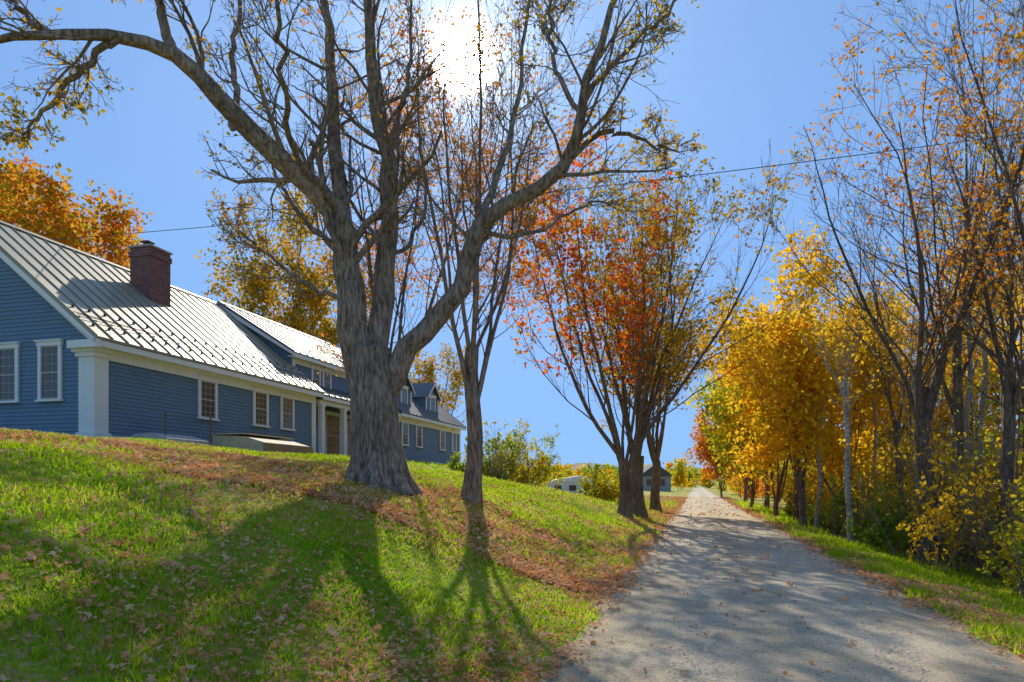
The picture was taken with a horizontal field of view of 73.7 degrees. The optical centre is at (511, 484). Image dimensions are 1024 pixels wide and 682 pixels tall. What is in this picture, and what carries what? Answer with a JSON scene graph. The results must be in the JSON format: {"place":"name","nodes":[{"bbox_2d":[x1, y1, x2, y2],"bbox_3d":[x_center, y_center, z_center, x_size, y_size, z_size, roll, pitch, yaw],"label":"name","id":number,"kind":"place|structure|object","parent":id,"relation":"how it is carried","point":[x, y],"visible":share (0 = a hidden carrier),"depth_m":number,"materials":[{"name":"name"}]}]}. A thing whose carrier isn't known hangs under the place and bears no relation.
{"place":"outdoors","nodes":[
{"label":"outdoors","id":0,"kind":"place"},
{"bbox_2d":[0,427,1023,681],"bbox_3d":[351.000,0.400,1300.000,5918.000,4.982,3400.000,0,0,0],"label":"ground","id":1,"kind":"structure","parent":0,"point":[10,657],"depth_m":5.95,"materials":[{"name":"green plant"}]},
{"bbox_2d":[0,143,152,268],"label":"maple tree","id":2,"kind":"object","parent":1,"relation":"on","point":[65,222],"visible":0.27,"depth_m":63.97,"materials":[{"name":"orange plant"}]},
{"bbox_2d":[164,413,165,434],"bbox_3d":[-10.083,-1.489,19.852,0.040,1.170,0.040,0,0,0],"label":"garden stake","id":3,"kind":"object","parent":1,"relation":"on","point":[164,423],"visible":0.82,"depth_m":19.84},
{"bbox_2d":[129,432,209,445],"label":"stone slab","id":4,"kind":"structure","parent":1,"relation":"on","point":[180,438],"depth_m":19.86,"materials":[{"name":"stone"}]},
{"bbox_2d":[210,417,211,444],"bbox_3d":[-9.261,-1.482,20.977,0.040,1.170,0.040,0,0,0],"label":"garden stake","id":5,"kind":"object","parent":1,"relation":"on","point":[210,429],"visible":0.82,"depth_m":20.96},
{"bbox_2d":[0,258,458,463],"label":"siding","id":6,"kind":"object","parent":1,"relation":"on","point":[142,400],"visible":0.41,"depth_m":20.75,"materials":[{"name":"blue paint"}]},
{"bbox_2d":[0,342,20,403],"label":"window","id":7,"kind":"structure","parent":6,"relation":"attached to","point":[9,371],"depth_m":20.14,"materials":[{"name":"white paint"}]},
{"bbox_2d":[34,338,63,401],"bbox_3d":[-13.379,-3.280,19.727,0.980,1.780,0.120,0,0,15],"label":"window","id":8,"kind":"structure","parent":6,"relation":"attached to","point":[49,370],"depth_m":19.75,"materials":[{"name":"white paint"}]},
{"bbox_2d":[197,374,219,420],"bbox_3d":[-10.586,-2.995,23.820,0.120,1.510,1.070,0,0,15],"label":"window","id":9,"kind":"structure","parent":6,"relation":"attached to","point":[207,397],"depth_m":23.82,"materials":[{"name":"white paint"}]},
{"bbox_2d":[0,250,465,464],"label":"trim","id":10,"kind":"structure","parent":6,"relation":"attached to","point":[94,355],"depth_m":21.18,"materials":[{"name":"white paint"}]},
{"bbox_2d":[0,220,466,427],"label":"metal roof","id":11,"kind":"structure","parent":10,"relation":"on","point":[65,277],"depth_m":24.32,"materials":[{"name":"silver metal"}]},
{"bbox_2d":[128,240,172,306],"bbox_3d":[-13.588,-7.310,25.667,1.020,3.520,1.120,0,0,15],"label":"chimney","id":12,"kind":"object","parent":11,"relation":"on","point":[150,262],"visible":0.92,"depth_m":25.26,"materials":[{"name":"red brick"}]},
{"bbox_2d":[71,304,313,383],"bbox_3d":[-10.762,-4.802,25.007,0.760,0.696,12.000,0,0,15],"label":"snow guard","id":13,"kind":"object","parent":11,"relation":"on","point":[119,319],"visible":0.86,"depth_m":23.11,"materials":[{"name":"metal"}]},
{"bbox_2d":[252,386,270,427],"bbox_3d":[-9.804,-2.995,26.716,0.120,1.510,1.070,0,0,15],"label":"window","id":14,"kind":"structure","parent":6,"relation":"attached to","point":[260,407],"depth_m":26.71,"materials":[{"name":"white paint"}]},
{"bbox_2d":[279,392,296,430],"bbox_3d":[-9.335,-2.995,28.454,0.120,1.510,1.070,0,0,15],"label":"window","id":15,"kind":"structure","parent":6,"relation":"attached to","point":[287,411],"depth_m":28.48,"materials":[{"name":"white paint"}]},
{"bbox_2d":[311,364,322,386],"bbox_3d":[-9.398,-5.100,32.822,0.120,1.180,0.920,0,0,15],"label":"window","id":16,"kind":"structure","parent":6,"relation":"attached to","point":[315,378],"depth_m":32.80,"materials":[{"name":"white paint"}]},
{"bbox_2d":[322,368,332,388],"bbox_3d":[-9.138,-5.100,33.787,0.120,1.180,0.920,0,0,15],"label":"window","id":17,"kind":"structure","parent":6,"relation":"attached to","point":[327,381],"depth_m":33.77,"materials":[{"name":"white paint"}]},
{"bbox_2d":[325,411,339,454],"bbox_3d":[-9.001,-2.480,34.372,0.120,2.280,1.620,0,0,15],"label":"door","id":18,"kind":"structure","parent":6,"relation":"attached to","point":[332,432],"depth_m":34.37,"materials":[{"name":"brown wood"}]},
{"bbox_2d":[347,415,350,456],"bbox_3d":[-8.453,-2.480,36.399,0.120,2.280,1.620,0,0,15],"label":"window","id":19,"kind":"structure","parent":6,"relation":"attached to","point":[348,438],"depth_m":35.95,"materials":[{"name":"white paint"}]},
{"bbox_2d":[400,386,408,404],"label":"window","id":20,"kind":"structure","parent":6,"relation":"attached to","point":[404,395],"depth_m":41.22,"materials":[{"name":"white paint"}]},
{"bbox_2d":[401,419,409,445],"bbox_3d":[-6.233,-2.995,39.943,0.120,1.510,1.070,0,0,15],"label":"window","id":21,"kind":"structure","parent":6,"relation":"attached to","point":[404,432],"depth_m":39.91,"materials":[{"name":"white paint"}]},
{"bbox_2d":[415,422,423,447],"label":"window","id":22,"kind":"structure","parent":6,"relation":"attached to","point":[419,435],"depth_m":42.05,"materials":[{"name":"white paint"}]},
{"bbox_2d":[429,395,436,411],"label":"window","id":23,"kind":"structure","parent":6,"relation":"attached to","point":[432,402],"depth_m":45.60,"materials":[{"name":"white paint"}]},
{"bbox_2d":[439,428,445,450],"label":"window","id":24,"kind":"structure","parent":6,"relation":"attached to","point":[442,439],"depth_m":45.73,"materials":[{"name":"white paint"}]},
{"bbox_2d":[451,430,457,452],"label":"window","id":25,"kind":"structure","parent":6,"relation":"attached to","point":[453,441],"depth_m":47.97,"materials":[{"name":"white paint"}]},
{"bbox_2d":[211,433,312,453],"bbox_3d":[-8.281,-1.291,22.784,2.050,0.690,2.720,0,0,15],"label":"cellar bulkhead","id":26,"kind":"object","parent":1,"relation":"on","point":[258,442],"visible":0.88,"depth_m":21.70,"materials":[{"name":"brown wood"}]},
{"bbox_2d":[195,167,371,348],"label":"maple tree","id":27,"kind":"object","parent":1,"relation":"on","point":[295,317],"visible":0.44,"depth_m":71.43,"materials":[{"name":"orange plant"}]},
{"bbox_2d":[0,0,706,496],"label":"maple tree","id":28,"kind":"object","parent":1,"relation":"on","point":[376,368],"visible":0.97,"depth_m":12.60,"materials":[{"name":"brown plant"}]},
{"bbox_2d":[271,0,536,380],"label":"maple tree","id":29,"kind":"object","parent":1,"relation":"on","point":[404,286],"visible":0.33,"depth_m":24.55,"materials":[{"name":"brown plant"}]},
{"bbox_2d":[408,342,478,423],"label":"maple tree","id":30,"kind":"object","parent":1,"relation":"on","point":[457,382],"visible":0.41,"depth_m":79.61,"materials":[{"name":"yellow plant"}]},
{"bbox_2d":[339,0,625,504],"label":"maple tree","id":31,"kind":"object","parent":1,"relation":"on","point":[472,491],"visible":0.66,"depth_m":15.09,"materials":[{"name":"brown plant"}]},
{"bbox_2d":[447,425,520,481],"bbox_3d":[-0.954,-1.240,30.079,3.793,2.579,2.651,0,0,45],"label":"bush","id":32,"kind":"object","parent":1,"relation":"on","point":[492,470],"visible":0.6,"depth_m":29.58,"materials":[{"name":"green plant"}]},
{"bbox_2d":[457,420,534,480],"bbox_3d":[-0.622,-1.498,33.378,3.796,3.470,4.696,0,0,25],"label":"bush","id":33,"kind":"object","parent":1,"relation":"on","point":[507,438],"visible":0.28,"depth_m":32.30,"materials":[{"name":"green plant"}]},
{"bbox_2d":[0,428,1023,681],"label":"fallen leaves","id":34,"kind":"object","parent":1,"relation":"on","point":[608,582],"visible":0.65,"depth_m":9.08,"materials":[{"name":"brown plant"}]},
{"bbox_2d":[465,418,561,486],"bbox_3d":[0.344,-1.417,36.234,4.594,3.920,5.469,0,0,-44],"label":"bush","id":35,"kind":"object","parent":1,"relation":"on","point":[542,464],"visible":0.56,"depth_m":35.61,"materials":[{"name":"green plant"}]},
{"bbox_2d":[516,459,569,489],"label":"bush","id":36,"kind":"object","parent":1,"relation":"on","point":[561,477],"visible":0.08,"depth_m":41.45,"materials":[{"name":"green plant"}]},
{"bbox_2d":[547,475,612,492],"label":"white greenhouse","id":37,"kind":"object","parent":1,"relation":"on","point":[571,484],"visible":0.33,"depth_m":97.97,"materials":[{"name":"paint"}]},
{"bbox_2d":[576,462,619,501],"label":"bush","id":38,"kind":"object","parent":1,"relation":"on","point":[602,489],"visible":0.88,"depth_m":37.16,"materials":[{"name":"yellow plant"}]},
{"bbox_2d":[534,456,702,490],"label":"distant trees","id":39,"kind":"object","parent":1,"relation":"on","point":[681,477],"visible":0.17,"depth_m":263.23,"materials":[{"name":"yellow plant"}]},
{"bbox_2d":[522,460,729,488],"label":"distant trees","id":40,"kind":"object","parent":1,"relation":"on","point":[703,481],"visible":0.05,"depth_m":384.83,"materials":[{"name":"yellow plant"}]},
{"bbox_2d":[524,120,769,517],"bbox_3d":[5.310,-7.360,29.570,9.901,17.711,9.952,0,0,0],"label":"maple tree","id":41,"kind":"object","parent":1,"relation":"on","point":[638,501],"visible":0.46,"depth_m":28.08,"materials":[{"name":"orange plant"}]},
{"bbox_2d":[580,195,731,510],"bbox_3d":[7.651,-6.737,38.352,8.946,16.761,9.218,0,0,-26],"label":"maple tree","id":42,"kind":"object","parent":1,"relation":"on","point":[654,444],"visible":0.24,"depth_m":37.60,"materials":[{"name":"orange plant"}]},
{"bbox_2d":[643,464,672,490],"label":"grey farmhouse","id":43,"kind":"object","parent":1,"relation":"on","point":[665,482],"visible":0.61,"depth_m":135.00,"materials":[{"name":"paint"}]},
{"bbox_2d":[499,109,833,518],"bbox_3d":[5.325,-6.665,26.828,10.723,16.074,10.973,0,0,42],"label":"maple tree","id":44,"kind":"object","parent":1,"relation":"on","point":[625,283],"visible":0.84,"depth_m":25.93,"materials":[{"name":"orange plant"}]},
{"bbox_2d":[681,408,736,497],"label":"yellow maple tree","id":45,"kind":"object","parent":1,"relation":"on","point":[701,449],"visible":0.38,"depth_m":79.95,"materials":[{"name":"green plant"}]},
{"bbox_2d":[707,362,751,502],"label":"yellow maple tree","id":46,"kind":"object","parent":1,"relation":"on","point":[745,498],"visible":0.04,"depth_m":65.04,"materials":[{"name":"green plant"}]},
{"bbox_2d":[683,372,782,506],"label":"yellow maple tree","id":47,"kind":"object","parent":1,"relation":"on","point":[716,418],"visible":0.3,"depth_m":43.81,"materials":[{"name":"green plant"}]},
{"bbox_2d":[678,315,815,508],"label":"yellow maple tree","id":48,"kind":"object","parent":1,"relation":"on","point":[767,489],"visible":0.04,"depth_m":53.77,"materials":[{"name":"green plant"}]},
{"bbox_2d":[709,302,846,516],"bbox_3d":[12.642,-3.492,32.668,7.369,10.496,7.089,0,0,0],"label":"yellow maple tree","id":49,"kind":"object","parent":1,"relation":"on","point":[747,456],"visible":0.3,"depth_m":32.59,"materials":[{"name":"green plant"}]},
{"bbox_2d":[703,220,866,519],"bbox_3d":[14.154,-6.160,34.702,8.024,16.538,7.477,0,0,0],"label":"yellow maple tree","id":50,"kind":"object","parent":1,"relation":"on","point":[801,275],"visible":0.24,"depth_m":35.22,"materials":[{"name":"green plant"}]},
{"bbox_2d":[712,299,882,526],"bbox_3d":[11.202,-2.852,27.101,5.931,9.326,6.563,0,0,0],"label":"yellow maple tree","id":51,"kind":"object","parent":1,"relation":"on","point":[802,380],"visible":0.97,"depth_m":26.53,"materials":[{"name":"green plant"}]},
{"bbox_2d":[785,492,810,516],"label":"roadside shrub","id":52,"kind":"object","parent":1,"relation":"on","point":[790,512],"visible":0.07,"depth_m":38.55,"materials":[{"name":"green plant"}]},
{"bbox_2d":[764,469,842,509],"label":"roadside shrub","id":53,"kind":"object","parent":1,"relation":"on","point":[791,488],"visible":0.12,"depth_m":41.09,"materials":[{"name":"green plant"}]},
{"bbox_2d":[779,484,840,514],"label":"roadside shrub","id":54,"kind":"object","parent":1,"relation":"on","point":[788,509],"visible":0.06,"depth_m":37.89,"materials":[{"name":"green plant"}]},
{"bbox_2d":[713,447,907,499],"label":"distant trees","id":55,"kind":"object","parent":1,"relation":"on","point":[760,491],"visible":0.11,"depth_m":105.87,"materials":[{"name":"yellow plant"}]},
{"bbox_2d":[791,283,858,528],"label":"birch tree","id":56,"kind":"object","parent":1,"relation":"on","point":[817,516],"visible":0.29,"depth_m":27.90,"materials":[{"name":"yellow plant"}]},
{"bbox_2d":[780,294,876,487],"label":"yellow maple tree","id":57,"kind":"object","parent":1,"relation":"on","point":[803,302],"depth_m":54.40,"materials":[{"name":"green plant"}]},
{"bbox_2d":[806,504,870,536],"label":"roadside shrub","id":58,"kind":"object","parent":1,"relation":"on","point":[811,521],"visible":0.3,"depth_m":28.48,"materials":[{"name":"green plant"}]},
{"bbox_2d":[739,293,944,533],"bbox_3d":[14.728,-2.829,30.897,8.183,10.317,7.583,0,0,31],"label":"yellow maple tree","id":59,"kind":"object","parent":1,"relation":"on","point":[833,459],"visible":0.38,"depth_m":29.50,"materials":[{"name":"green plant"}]},
{"bbox_2d":[794,273,889,542],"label":"birch tree","id":60,"kind":"object","parent":1,"relation":"on","point":[845,398],"visible":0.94,"depth_m":19.37,"materials":[{"name":"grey plant"}]},
{"bbox_2d":[786,448,904,518],"bbox_3d":[15.523,0.338,31.987,3.504,4.292,5.443,0,0,-39],"label":"roadside shrub","id":61,"kind":"object","parent":1,"relation":"on","point":[813,476],"visible":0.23,"depth_m":32.36,"materials":[{"name":"green plant"}]},
{"bbox_2d":[805,457,916,537],"bbox_3d":[14.347,0.692,26.693,4.902,3.511,3.618,0,0,-19],"label":"roadside shrub","id":62,"kind":"object","parent":1,"relation":"on","point":[841,517],"visible":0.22,"depth_m":27.02,"materials":[{"name":"green plant"}]},
{"bbox_2d":[813,467,915,541],"bbox_3d":[13.653,0.932,25.381,5.181,3.102,3.156,0,0,-34],"label":"roadside shrub","id":63,"kind":"object","parent":1,"relation":"on","point":[841,503],"visible":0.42,"depth_m":24.62,"materials":[{"name":"green plant"}]},
{"bbox_2d":[815,292,916,517],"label":"yellow maple tree","id":64,"kind":"object","parent":1,"relation":"on","point":[871,411],"visible":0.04,"depth_m":39.45,"materials":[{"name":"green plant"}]},
{"bbox_2d":[845,270,905,496],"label":"birch tree","id":65,"kind":"object","parent":1,"relation":"on","point":[875,436],"visible":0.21,"depth_m":29.88,"materials":[{"name":"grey plant"}]},
{"bbox_2d":[728,0,1023,563],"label":"bare maple tree","id":66,"kind":"object","parent":1,"relation":"on","point":[923,405],"visible":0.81,"depth_m":17.64,"materials":[{"name":"brown plant"}]},
{"bbox_2d":[805,192,981,508],"bbox_3d":[14.466,-4.131,26.485,8.306,13.204,7.520,0,0,0],"label":"bare maple tree","id":67,"kind":"object","parent":1,"relation":"on","point":[896,424],"visible":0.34,"depth_m":26.92,"materials":[{"name":"brown plant"}]},
{"bbox_2d":[855,507,940,555],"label":"roadside shrub","id":68,"kind":"object","parent":1,"relation":"on","point":[905,543],"visible":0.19,"depth_m":22.23,"materials":[{"name":"green plant"}]},
{"bbox_2d":[780,280,1023,537],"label":"woodland","id":69,"kind":"object","parent":1,"relation":"on","point":[889,476],"visible":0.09,"depth_m":37.16,"materials":[{"name":"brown plant"}]},
{"bbox_2d":[843,367,978,509],"bbox_3d":[17.367,-1.482,28.337,7.289,8.199,6.688,0,0,0],"label":"sapling cluster","id":70,"kind":"object","parent":1,"relation":"on","point":[893,439],"visible":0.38,"depth_m":26.95,"materials":[{"name":"brown plant"}]},
{"bbox_2d":[809,0,1023,561],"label":"bare maple tree","id":71,"kind":"object","parent":1,"relation":"on","point":[959,422],"visible":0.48,"depth_m":20.45,"materials":[{"name":"brown plant"}]},
{"bbox_2d":[850,282,982,487],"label":"yellow maple tree","id":72,"kind":"object","parent":1,"relation":"on","point":[899,306],"visible":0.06,"depth_m":42.23,"materials":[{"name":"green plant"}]},
{"bbox_2d":[841,481,996,567],"bbox_3d":[11.484,1.160,19.146,4.059,2.536,2.816,0,0,-25],"label":"roadside shrub","id":73,"kind":"object","parent":1,"relation":"on","point":[881,537],"visible":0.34,"depth_m":19.08,"materials":[{"name":"green plant"}]},
{"bbox_2d":[883,287,961,548],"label":"birch tree","id":74,"kind":"object","parent":1,"relation":"on","point":[913,379],"visible":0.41,"depth_m":22.86,"materials":[{"name":"yellow plant"}]},
{"bbox_2d":[835,0,1023,391],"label":"bare maple tree","id":75,"kind":"object","parent":1,"relation":"on","point":[1012,167],"visible":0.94,"depth_m":14.58,"materials":[{"name":"brown plant"}]},
{"bbox_2d":[838,420,1023,575],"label":"roadside shrub","id":76,"kind":"object","parent":1,"relation":"on","point":[943,469],"visible":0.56,"depth_m":17.52,"materials":[{"name":"yellow plant"}]},
{"bbox_2d":[851,0,1023,578],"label":"bare maple tree","id":77,"kind":"object","parent":1,"relation":"on","point":[1009,396],"visible":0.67,"depth_m":16.74,"materials":[{"name":"brown plant"}]},
{"bbox_2d":[878,399,998,515],"bbox_3d":[16.713,-0.702,25.923,3.961,6.499,4.789,0,0,0],"label":"sapling cluster","id":78,"kind":"object","parent":1,"relation":"on","point":[914,442],"visible":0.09,"depth_m":27.18,"materials":[{"name":"brown plant"}]},
{"bbox_2d":[885,484,993,551],"bbox_3d":[15.800,1.243,24.729,4.457,2.635,2.442,0,0,-19],"label":"roadside shrub","id":79,"kind":"object","parent":1,"relation":"on","point":[904,504],"depth_m":24.75,"materials":[{"name":"green plant"}]},
{"bbox_2d":[859,343,1023,506],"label":"sapling cluster","id":80,"kind":"object","parent":1,"relation":"on","point":[985,416],"visible":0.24,"depth_m":20.87,"materials":[{"name":"brown plant"}]},
{"bbox_2d":[867,299,1023,577],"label":"sapling cluster","id":81,"kind":"object","parent":1,"relation":"on","point":[1016,472],"visible":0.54,"depth_m":16.23,"materials":[{"name":"brown plant"}]},
{"bbox_2d":[889,321,1002,518],"bbox_3d":[16.421,-1.996,25.421,4.145,9.107,7.911,0,0,33],"label":"sapling cluster","id":82,"kind":"object","parent":1,"relation":"on","point":[939,425],"visible":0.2,"depth_m":24.77,"materials":[{"name":"brown plant"}]},
{"bbox_2d":[880,253,1023,459],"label":"yellow maple tree","id":83,"kind":"object","parent":1,"relation":"on","point":[943,413],"visible":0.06,"depth_m":37.90,"materials":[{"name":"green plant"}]},
{"bbox_2d":[909,341,997,564],"bbox_3d":[15.094,-1.236,18.351,7.750,7.630,4.011,0,0,45],"label":"sapling cluster","id":84,"kind":"object","parent":1,"relation":"on","point":[967,416],"visible":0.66,"depth_m":20.10,"materials":[{"name":"brown plant"}]},
{"bbox_2d":[895,455,1023,586],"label":"roadside shrub","id":85,"kind":"object","parent":1,"relation":"on","point":[941,518],"visible":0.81,"depth_m":14.69,"materials":[{"name":"yellow plant"}]},
{"bbox_2d":[897,403,1023,552],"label":"roadside shrub","id":86,"kind":"object","parent":1,"relation":"on","point":[942,452],"visible":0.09,"depth_m":21.60,"materials":[{"name":"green plant"}]},
{"bbox_2d":[926,221,1023,443],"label":"yellow maple tree","id":87,"kind":"object","parent":1,"relation":"on","point":[998,412],"visible":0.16,"depth_m":31.15,"materials":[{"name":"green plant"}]},
{"bbox_2d":[930,156,1023,524],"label":"birch tree","id":88,"kind":"object","parent":1,"relation":"on","point":[968,400],"visible":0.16,"depth_m":20.91,"materials":[{"name":"grey plant"}]},
{"bbox_2d":[941,96,1023,471],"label":"bare maple tree","id":89,"kind":"object","parent":1,"relation":"on","point":[1017,358],"visible":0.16,"depth_m":24.30,"materials":[{"name":"brown plant"}]},
{"bbox_2d":[942,442,1023,565],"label":"roadside shrub","id":90,"kind":"object","parent":1,"relation":"on","point":[995,492],"visible":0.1,"depth_m":19.68,"materials":[{"name":"green plant"}]},
{"bbox_2d":[945,237,1023,511],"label":"birch tree","id":91,"kind":"object","parent":1,"relation":"on","point":[985,356],"visible":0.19,"depth_m":21.36,"materials":[{"name":"brown plant"}]},
{"bbox_2d":[947,415,1023,505],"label":"roadside shrub","id":92,"kind":"object","parent":1,"relation":"on","point":[996,461],"visible":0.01,"depth_m":25.75,"materials":[{"name":"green plant"}]},
{"bbox_2d":[952,498,1023,574],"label":"roadside shrub","id":93,"kind":"object","parent":1,"relation":"on","point":[1017,516],"visible":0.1,"depth_m":17.95,"materials":[{"name":"green plant"}]},
{"bbox_2d":[954,420,1023,599],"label":"roadside shrub","id":94,"kind":"object","parent":1,"relation":"on","point":[988,439],"visible":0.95,"depth_m":11.49,"materials":[{"name":"yellow plant"}]},
{"bbox_2d":[970,386,1023,519],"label":"roadside shrub","id":95,"kind":"object","parent":1,"relation":"on","point":[986,442],"visible":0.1,"depth_m":21.53,"materials":[{"name":"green plant"}]},
{"bbox_2d":[976,514,1023,592],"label":"roadside shrub","id":96,"kind":"object","parent":1,"relation":"on","point":[1009,580],"visible":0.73,"depth_m":13.27,"materials":[{"name":"green plant"}]},
{"bbox_2d":[1006,509,1023,602],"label":"roadside shrub","id":97,"kind":"object","parent":1,"relation":"on","point":[1019,528],"visible":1,"depth_m":9.79,"materials":[{"name":"green plant"}]},
{"bbox_2d":[0,0,1023,472],"label":"sky","id":98,"kind":"structure","parent":0,"point":[741,73],"materials":[{"name":"blue"}]},
{"bbox_2d":[51,133,1023,239],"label":"utility wire","id":99,"kind":"object","parent":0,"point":[584,188],"visible":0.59,"depth_m":20.04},
{"bbox_2d":[527,463,724,485],"bbox_3d":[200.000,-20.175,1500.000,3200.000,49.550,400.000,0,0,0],"label":"hills","id":100,"kind":"structure","parent":0,"point":[579,464],"depth_m":1405.15,"materials":[{"name":"plant"}]},
{"bbox_2d":[537,487,1023,681],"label":"gravel road","id":101,"kind":"structure","parent":0,"point":[756,651],"depth_m":7.52,"materials":[{"name":"grey gravel"}]}
]}

